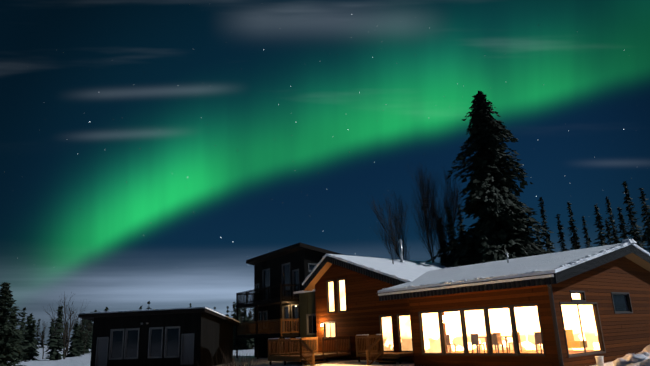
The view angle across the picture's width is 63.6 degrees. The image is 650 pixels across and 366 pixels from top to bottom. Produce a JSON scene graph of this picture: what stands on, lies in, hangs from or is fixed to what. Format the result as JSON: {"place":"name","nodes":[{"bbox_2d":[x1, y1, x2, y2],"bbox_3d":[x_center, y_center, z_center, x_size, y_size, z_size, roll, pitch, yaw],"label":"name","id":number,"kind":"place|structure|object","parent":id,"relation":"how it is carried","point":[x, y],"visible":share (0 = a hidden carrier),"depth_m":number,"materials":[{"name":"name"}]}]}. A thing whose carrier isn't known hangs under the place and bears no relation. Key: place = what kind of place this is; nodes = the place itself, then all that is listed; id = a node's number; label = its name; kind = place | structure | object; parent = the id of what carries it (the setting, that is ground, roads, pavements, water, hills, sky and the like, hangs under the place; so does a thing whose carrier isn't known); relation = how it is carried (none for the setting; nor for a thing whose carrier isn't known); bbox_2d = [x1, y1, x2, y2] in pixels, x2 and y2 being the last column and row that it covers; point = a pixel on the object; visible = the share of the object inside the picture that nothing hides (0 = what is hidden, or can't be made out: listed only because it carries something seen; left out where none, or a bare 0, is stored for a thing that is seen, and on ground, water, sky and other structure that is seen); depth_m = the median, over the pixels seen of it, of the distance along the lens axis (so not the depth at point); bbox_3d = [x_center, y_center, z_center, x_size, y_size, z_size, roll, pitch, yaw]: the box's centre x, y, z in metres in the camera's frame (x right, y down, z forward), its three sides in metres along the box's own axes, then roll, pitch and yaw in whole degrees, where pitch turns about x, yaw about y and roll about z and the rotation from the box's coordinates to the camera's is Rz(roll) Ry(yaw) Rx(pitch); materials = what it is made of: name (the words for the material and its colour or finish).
{"place":"outdoors","nodes":[
{"label":"outdoors","id":0,"kind":"place"},
{"bbox_2d":[79,307,239,322],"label":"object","id":1,"kind":"structure","parent":0,"point":[160,309],"depth_m":35.72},
{"bbox_2d":[293,289,314,293],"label":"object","id":2,"kind":"structure","parent":0,"point":[297,292],"depth_m":38.51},
{"bbox_2d":[0,0,649,343],"label":"sky","id":3,"kind":"structure","parent":0,"point":[151,150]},
{"bbox_2d":[8,344,649,365],"bbox_3d":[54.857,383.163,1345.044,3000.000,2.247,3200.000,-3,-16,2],"label":"snow ground","id":4,"kind":"structure","parent":0,"point":[83,360],"depth_m":40.25,"materials":[{"name":"white snow"}]},
{"bbox_2d":[0,282,35,365],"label":"spruce","id":5,"kind":"object","parent":4,"relation":"on","point":[8,330],"visible":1,"depth_m":11.26,"materials":[{"name":"green plant"}]},
{"bbox_2d":[1,292,253,360],"bbox_3d":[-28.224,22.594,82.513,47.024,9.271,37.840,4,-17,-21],"label":"forest","id":6,"kind":"object","parent":4,"relation":"on","point":[79,340],"visible":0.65,"depth_m":70.75,"materials":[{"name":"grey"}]},
{"bbox_2d":[78,308,239,365],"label":"outbuilding","id":7,"kind":"structure","parent":4,"relation":"on","point":[200,336],"depth_m":35.48,"materials":[{"name":"brown wood"}]},
{"bbox_2d":[187,343,257,365],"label":"bushes","id":8,"kind":"object","parent":4,"relation":"on","point":[226,362],"visible":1,"depth_m":21.45,"materials":[{"name":"brown plant"}]},
{"bbox_2d":[236,243,343,358],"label":"house","id":9,"kind":"structure","parent":4,"relation":"on","point":[294,263],"depth_m":41.86,"materials":[{"name":"brown wood"}]},
{"bbox_2d":[236,284,299,335],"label":"balcony railings","id":10,"kind":"object","parent":9,"relation":"attached to","point":[242,298],"visible":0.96,"depth_m":40.71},
{"bbox_2d":[299,291,316,352],"bbox_3d":[1.293,10.446,39.730,6.025,5.900,2.700,11,-20,-38],"label":"connector","id":11,"kind":"object","parent":4,"relation":"on","point":[307,304],"visible":0.56,"depth_m":38.22,"materials":[{"name":"grey"}]},
{"bbox_2d":[268,336,350,365],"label":"entrance deck","id":12,"kind":"structure","parent":4,"relation":"on","point":[312,358],"depth_m":32.49,"materials":[{"name":"brown wood"}]},
{"bbox_2d":[355,334,413,364],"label":"porch deck","id":13,"kind":"object","parent":4,"relation":"on","point":[389,357],"depth_m":29.09,"materials":[{"name":"brown wood"}]},
{"bbox_2d":[368,162,465,262],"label":"bare trees","id":14,"kind":"object","parent":4,"relation":"on","point":[432,211],"visible":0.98,"depth_m":45.01,"materials":[{"name":"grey plant"}]},
{"bbox_2d":[303,245,649,365],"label":"lodge","id":15,"kind":"structure","parent":4,"relation":"on","point":[612,288],"depth_m":25.49,"materials":[{"name":"brown wood"}]},
{"bbox_2d":[302,239,649,292],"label":"roof snow","id":16,"kind":"structure","parent":15,"relation":"on","point":[420,272],"depth_m":27.95,"materials":[{"name":"white snow"}]},
{"bbox_2d":[422,293,599,353],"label":"windows","id":17,"kind":"structure","parent":15,"relation":"in","point":[526,341],"depth_m":26.94,"materials":[{"name":"glass"}]},
{"bbox_2d":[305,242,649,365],"bbox_3d":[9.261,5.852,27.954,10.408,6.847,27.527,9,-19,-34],"label":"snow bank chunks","id":18,"kind":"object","parent":4,"relation":"on","point":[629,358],"visible":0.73,"depth_m":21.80,"materials":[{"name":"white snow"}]},
{"bbox_2d":[437,204,537,266],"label":"spruce","id":19,"kind":"object","parent":4,"relation":"on","point":[452,247],"visible":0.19,"depth_m":42.75,"materials":[{"name":"green plant"}]},
{"bbox_2d":[427,91,549,266],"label":"spruce","id":20,"kind":"object","parent":4,"relation":"on","point":[500,230],"visible":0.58,"depth_m":43.89,"materials":[{"name":"green plant"}]},
{"bbox_2d":[535,181,649,253],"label":"conifer trees","id":21,"kind":"object","parent":4,"relation":"on","point":[574,238],"visible":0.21,"depth_m":44.59,"materials":[{"name":"green plant"}]},
{"bbox_2d":[595,356,603,365],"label":"post","id":22,"kind":"object","parent":4,"relation":"on","point":[599,361],"visible":0.92,"depth_m":21.53,"materials":[{"name":"white wood"}]}
]}

